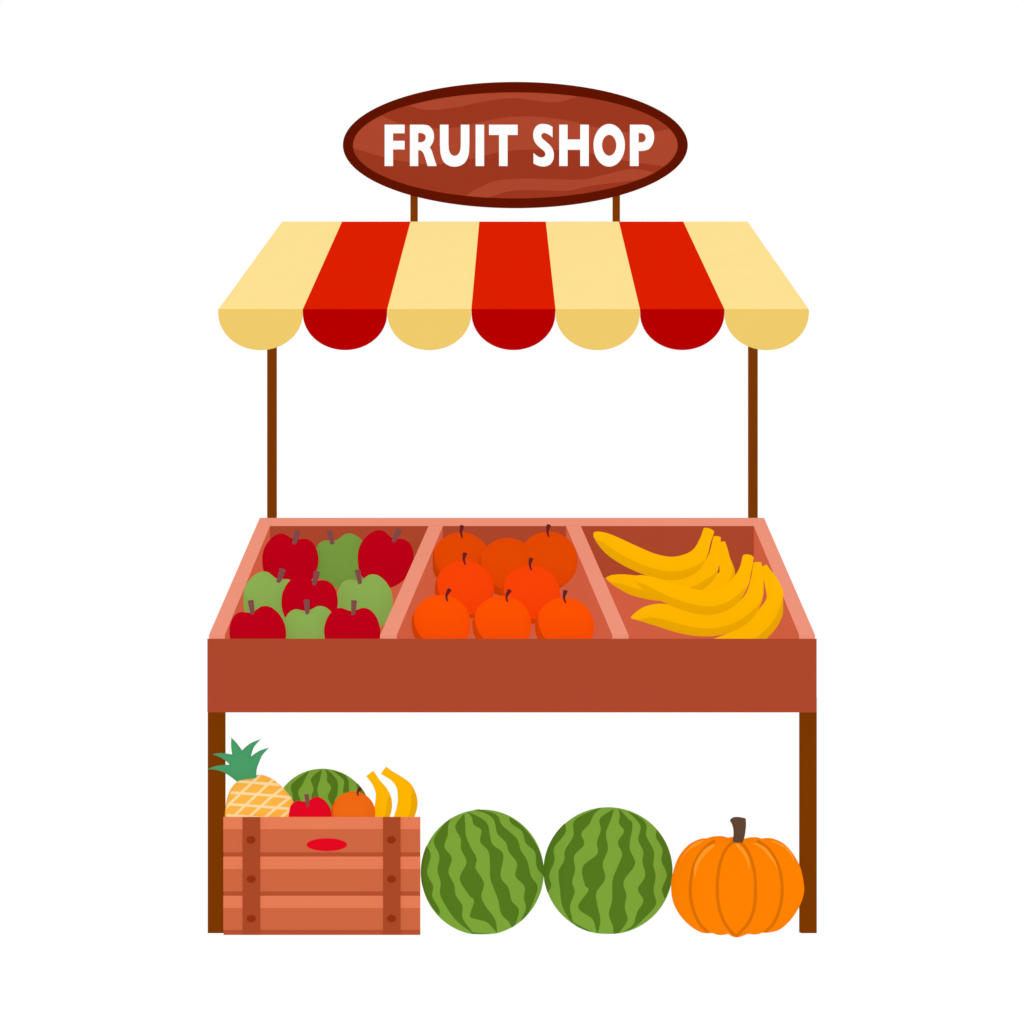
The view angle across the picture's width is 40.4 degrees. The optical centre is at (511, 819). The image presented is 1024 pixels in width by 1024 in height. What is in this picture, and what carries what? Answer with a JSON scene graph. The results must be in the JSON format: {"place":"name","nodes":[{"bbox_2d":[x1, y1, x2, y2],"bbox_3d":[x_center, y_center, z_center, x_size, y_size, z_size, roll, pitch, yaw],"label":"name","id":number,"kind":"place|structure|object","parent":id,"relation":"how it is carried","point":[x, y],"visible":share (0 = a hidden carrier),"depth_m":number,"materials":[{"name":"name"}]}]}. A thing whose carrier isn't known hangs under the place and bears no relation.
{"place":"outdoors","nodes":[
{"label":"outdoors","id":0,"kind":"place"},
{"bbox_2d":[0,824,1023,1023],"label":"ground","id":1,"kind":"structure","parent":0,"point":[108,923],"depth_m":4.31,"materials":[{"name":"white"}]},
{"bbox_2d":[223,817,419,934],"bbox_3d":[-0.683,0.204,5.218,0.708,0.424,0.464,0,0,0],"label":"wooden crate","id":2,"kind":"object","parent":1,"relation":"on","point":[321,875],"visible":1,"depth_m":5.00,"materials":[{"name":"paint"}]},
{"bbox_2d":[209,738,293,816],"bbox_3d":[-0.946,-0.113,5.114,0.303,0.368,0.204,0,0,0],"label":"pineapple","id":3,"kind":"object","parent":2,"relation":"in","point":[251,793],"visible":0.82,"depth_m":5.04,"materials":[{"name":"fruit rind"},{"name":"leaves"}]},
{"bbox_2d":[289,794,330,816],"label":"apple","id":4,"kind":"object","parent":2,"relation":"on","point":[316,807],"visible":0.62,"depth_m":5.05,"materials":[{"name":"food"}]},
{"bbox_2d":[284,769,365,808],"bbox_3d":[-0.718,-0.047,5.270,0.368,0.289,0.304,0,0,0],"label":"watermelon","id":5,"kind":"object","parent":2,"relation":"on","point":[329,786],"visible":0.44,"depth_m":5.17,"materials":[{"name":"food"}]},
{"bbox_2d":[331,787,374,816],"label":"orange","id":6,"kind":"object","parent":2,"relation":"on","point":[353,804],"visible":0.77,"depth_m":5.04,"materials":[{"name":"food"}]},
{"bbox_2d":[366,771,391,816],"bbox_3d":[-0.492,-0.060,5.150,0.096,0.236,0.058,0,0,0],"label":"banana","id":7,"kind":"object","parent":2,"relation":"on","point":[383,804],"visible":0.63,"depth_m":5.13,"materials":[{"name":"food"}]},
{"bbox_2d":[381,767,417,816],"bbox_3d":[-0.419,-0.068,5.170,0.136,0.253,0.067,0,0,0],"label":"banana","id":8,"kind":"object","parent":2,"relation":"in","point":[407,803],"visible":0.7,"depth_m":5.15,"materials":[{"name":"food"}]},
{"bbox_2d":[421,809,543,933],"bbox_3d":[-0.108,0.194,5.090,0.451,0.460,0.447,0,0,0],"label":"watermelon","id":9,"kind":"object","parent":1,"relation":"on","point":[482,871],"visible":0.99,"depth_m":4.93,"materials":[{"name":"fruit rind"}]},
{"bbox_2d":[207,222,816,932],"bbox_3d":[0.001,-1.081,5.508,2.224,2.993,1.028,0,0,0],"label":"market stall","id":10,"kind":"object","parent":1,"relation":"on","point":[513,284],"visible":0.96,"depth_m":5.08,"materials":[{"name":"paint"}]},
{"bbox_2d":[229,600,285,638],"bbox_3d":[-0.935,-0.687,5.116,0.206,0.226,0.165,-15,0,0],"label":"apple","id":11,"kind":"object","parent":10,"relation":"on","point":[264,622],"visible":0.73,"depth_m":5.05,"materials":[{"name":"food"}]},
{"bbox_2d":[243,568,289,620],"bbox_3d":[-0.932,-0.854,5.383,0.217,0.236,0.173,19,0,0],"label":"apple","id":12,"kind":"object","parent":10,"relation":"on","point":[263,588],"visible":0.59,"depth_m":5.31,"materials":[{"name":"food"}]},
{"bbox_2d":[262,530,318,579],"bbox_3d":[-0.921,-1.071,5.774,0.232,0.244,0.186,13,0,0],"label":"apple","id":13,"kind":"object","parent":10,"relation":"on","point":[294,556],"visible":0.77,"depth_m":5.70,"materials":[{"name":"food"}]},
{"bbox_2d":[284,599,330,638],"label":"apple","id":14,"kind":"object","parent":10,"relation":"on","point":[307,623],"visible":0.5,"depth_m":5.13,"materials":[{"name":"food"}]},
{"bbox_2d":[281,571,337,617],"bbox_3d":[-0.771,-0.827,5.301,0.213,0.228,0.171,12,0,0],"label":"apple","id":15,"kind":"object","parent":10,"relation":"on","point":[298,590],"visible":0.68,"depth_m":5.24,"materials":[{"name":"food"}]},
{"bbox_2d":[316,530,362,587],"bbox_3d":[-0.713,-1.085,5.851,0.236,0.250,0.188,-17,0,0],"label":"apple","id":16,"kind":"object","parent":10,"relation":"on","point":[337,564],"visible":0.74,"depth_m":5.78,"materials":[{"name":"food"}]},
{"bbox_2d":[324,600,379,638],"bbox_3d":[-0.589,-0.689,5.130,0.206,0.221,0.165,0,0,0],"label":"apple","id":17,"kind":"object","parent":10,"relation":"on","point":[353,623],"visible":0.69,"depth_m":5.07,"materials":[{"name":"food"}]},
{"bbox_2d":[337,569,392,626],"bbox_3d":[-0.574,-0.850,5.427,0.218,0.232,0.175,-13,0,0],"label":"apple","id":18,"kind":"object","parent":10,"relation":"on","point":[372,593],"visible":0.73,"depth_m":5.36,"materials":[{"name":"food"}]},
{"bbox_2d":[358,528,413,587],"bbox_3d":[-0.528,-1.089,5.804,0.234,0.251,0.187,22,0,0],"label":"apple","id":19,"kind":"object","parent":10,"relation":"on","point":[386,557],"visible":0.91,"depth_m":5.74,"materials":[{"name":"food"}]},
{"bbox_2d":[412,588,470,638],"bbox_3d":[-0.268,-0.747,5.272,0.224,0.236,0.191,0,0,0],"label":"orange","id":20,"kind":"object","parent":10,"relation":"on","point":[445,616],"visible":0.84,"depth_m":5.20,"materials":[{"name":"food"}]},
{"bbox_2d":[433,525,485,577],"bbox_3d":[-0.209,-1.067,5.723,0.244,0.254,0.207,0,0,0],"label":"orange","id":21,"kind":"object","parent":10,"relation":"on","point":[450,548],"visible":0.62,"depth_m":5.64,"materials":[{"name":"food"}]},
{"bbox_2d":[435,552,493,617],"bbox_3d":[-0.189,-0.922,5.527,0.235,0.250,0.200,0,0,0],"label":"orange","id":22,"kind":"object","parent":10,"relation":"on","point":[469,584],"visible":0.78,"depth_m":5.45,"materials":[{"name":"food"}]},
{"bbox_2d":[472,589,530,638],"bbox_3d":[-0.038,-0.743,5.265,0.224,0.236,0.190,0,0,0],"label":"orange","id":23,"kind":"object","parent":10,"relation":"on","point":[506,616],"visible":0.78,"depth_m":5.19,"materials":[{"name":"food"}]},
{"bbox_2d":[478,538,527,595],"bbox_3d":[-0.017,-1.017,5.616,0.239,0.234,0.203,0,0,0],"label":"orange","id":24,"kind":"object","parent":10,"relation":"on","point":[501,560],"visible":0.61,"depth_m":5.53,"materials":[{"name":"food"}]},
{"bbox_2d":[343,82,687,221],"bbox_3d":[0.014,-2.841,5.998,1.480,0.646,0.062,0,0,0],"label":"shop sign","id":25,"kind":"object","parent":10,"relation":"attached to","point":[515,145],"visible":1,"depth_m":5.97,"materials":[{"name":"paint"}]},
{"bbox_2d":[501,558,559,623],"bbox_3d":[0.074,-0.895,5.489,0.234,0.247,0.198,0,0,0],"label":"orange","id":26,"kind":"object","parent":10,"relation":"on","point":[534,589],"visible":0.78,"depth_m":5.41,"materials":[{"name":"food"}]},
{"bbox_2d":[525,524,577,587],"bbox_3d":[0.145,-1.049,5.609,0.239,0.250,0.203,0,0,0],"label":"orange","id":27,"kind":"object","parent":10,"relation":"on","point":[554,554],"visible":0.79,"depth_m":5.53,"materials":[{"name":"food"}]},
{"bbox_2d":[535,590,593,638],"bbox_3d":[0.198,-0.736,5.253,0.224,0.238,0.190,0,0,0],"label":"orange","id":28,"kind":"object","parent":10,"relation":"on","point":[564,617],"visible":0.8,"depth_m":5.18,"materials":[{"name":"food"}]},
{"bbox_2d":[593,528,734,600],"bbox_3d":[0.632,-1.024,5.644,0.610,0.332,0.196,0,0,-17],"label":"banana bunch","id":29,"kind":"object","parent":10,"relation":"on","point":[694,568],"visible":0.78,"depth_m":5.61,"materials":[{"name":"banana fruit"},{"name":"banana peel"}]},
{"bbox_2d":[631,554,783,638],"bbox_3d":[0.754,-0.815,5.276,0.595,0.395,0.160,0,0,-6],"label":"banana bunch","id":30,"kind":"object","parent":10,"relation":"on","point":[725,609],"visible":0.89,"depth_m":5.26,"materials":[{"name":"banana fruit"},{"name":"banana peel"}]},
{"bbox_2d":[544,807,672,933],"bbox_3d":[0.351,0.188,5.090,0.472,0.464,0.467,0,0,0],"label":"watermelon","id":31,"kind":"object","parent":1,"relation":"on","point":[608,870],"visible":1,"depth_m":4.92,"materials":[{"name":"watermelon fruit"},{"name":"rind"}]},
{"bbox_2d":[671,817,803,936],"bbox_3d":[0.801,0.207,4.950,0.469,0.430,0.400,0,0,0],"label":"pumpkin","id":32,"kind":"object","parent":1,"relation":"on","point":[737,884],"visible":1,"depth_m":4.81,"materials":[{"name":"food"}]},
{"bbox_2d":[0,0,1023,823],"label":"sky","id":33,"kind":"structure","parent":0,"point":[151,151],"materials":[{"name":"white"}]}
]}

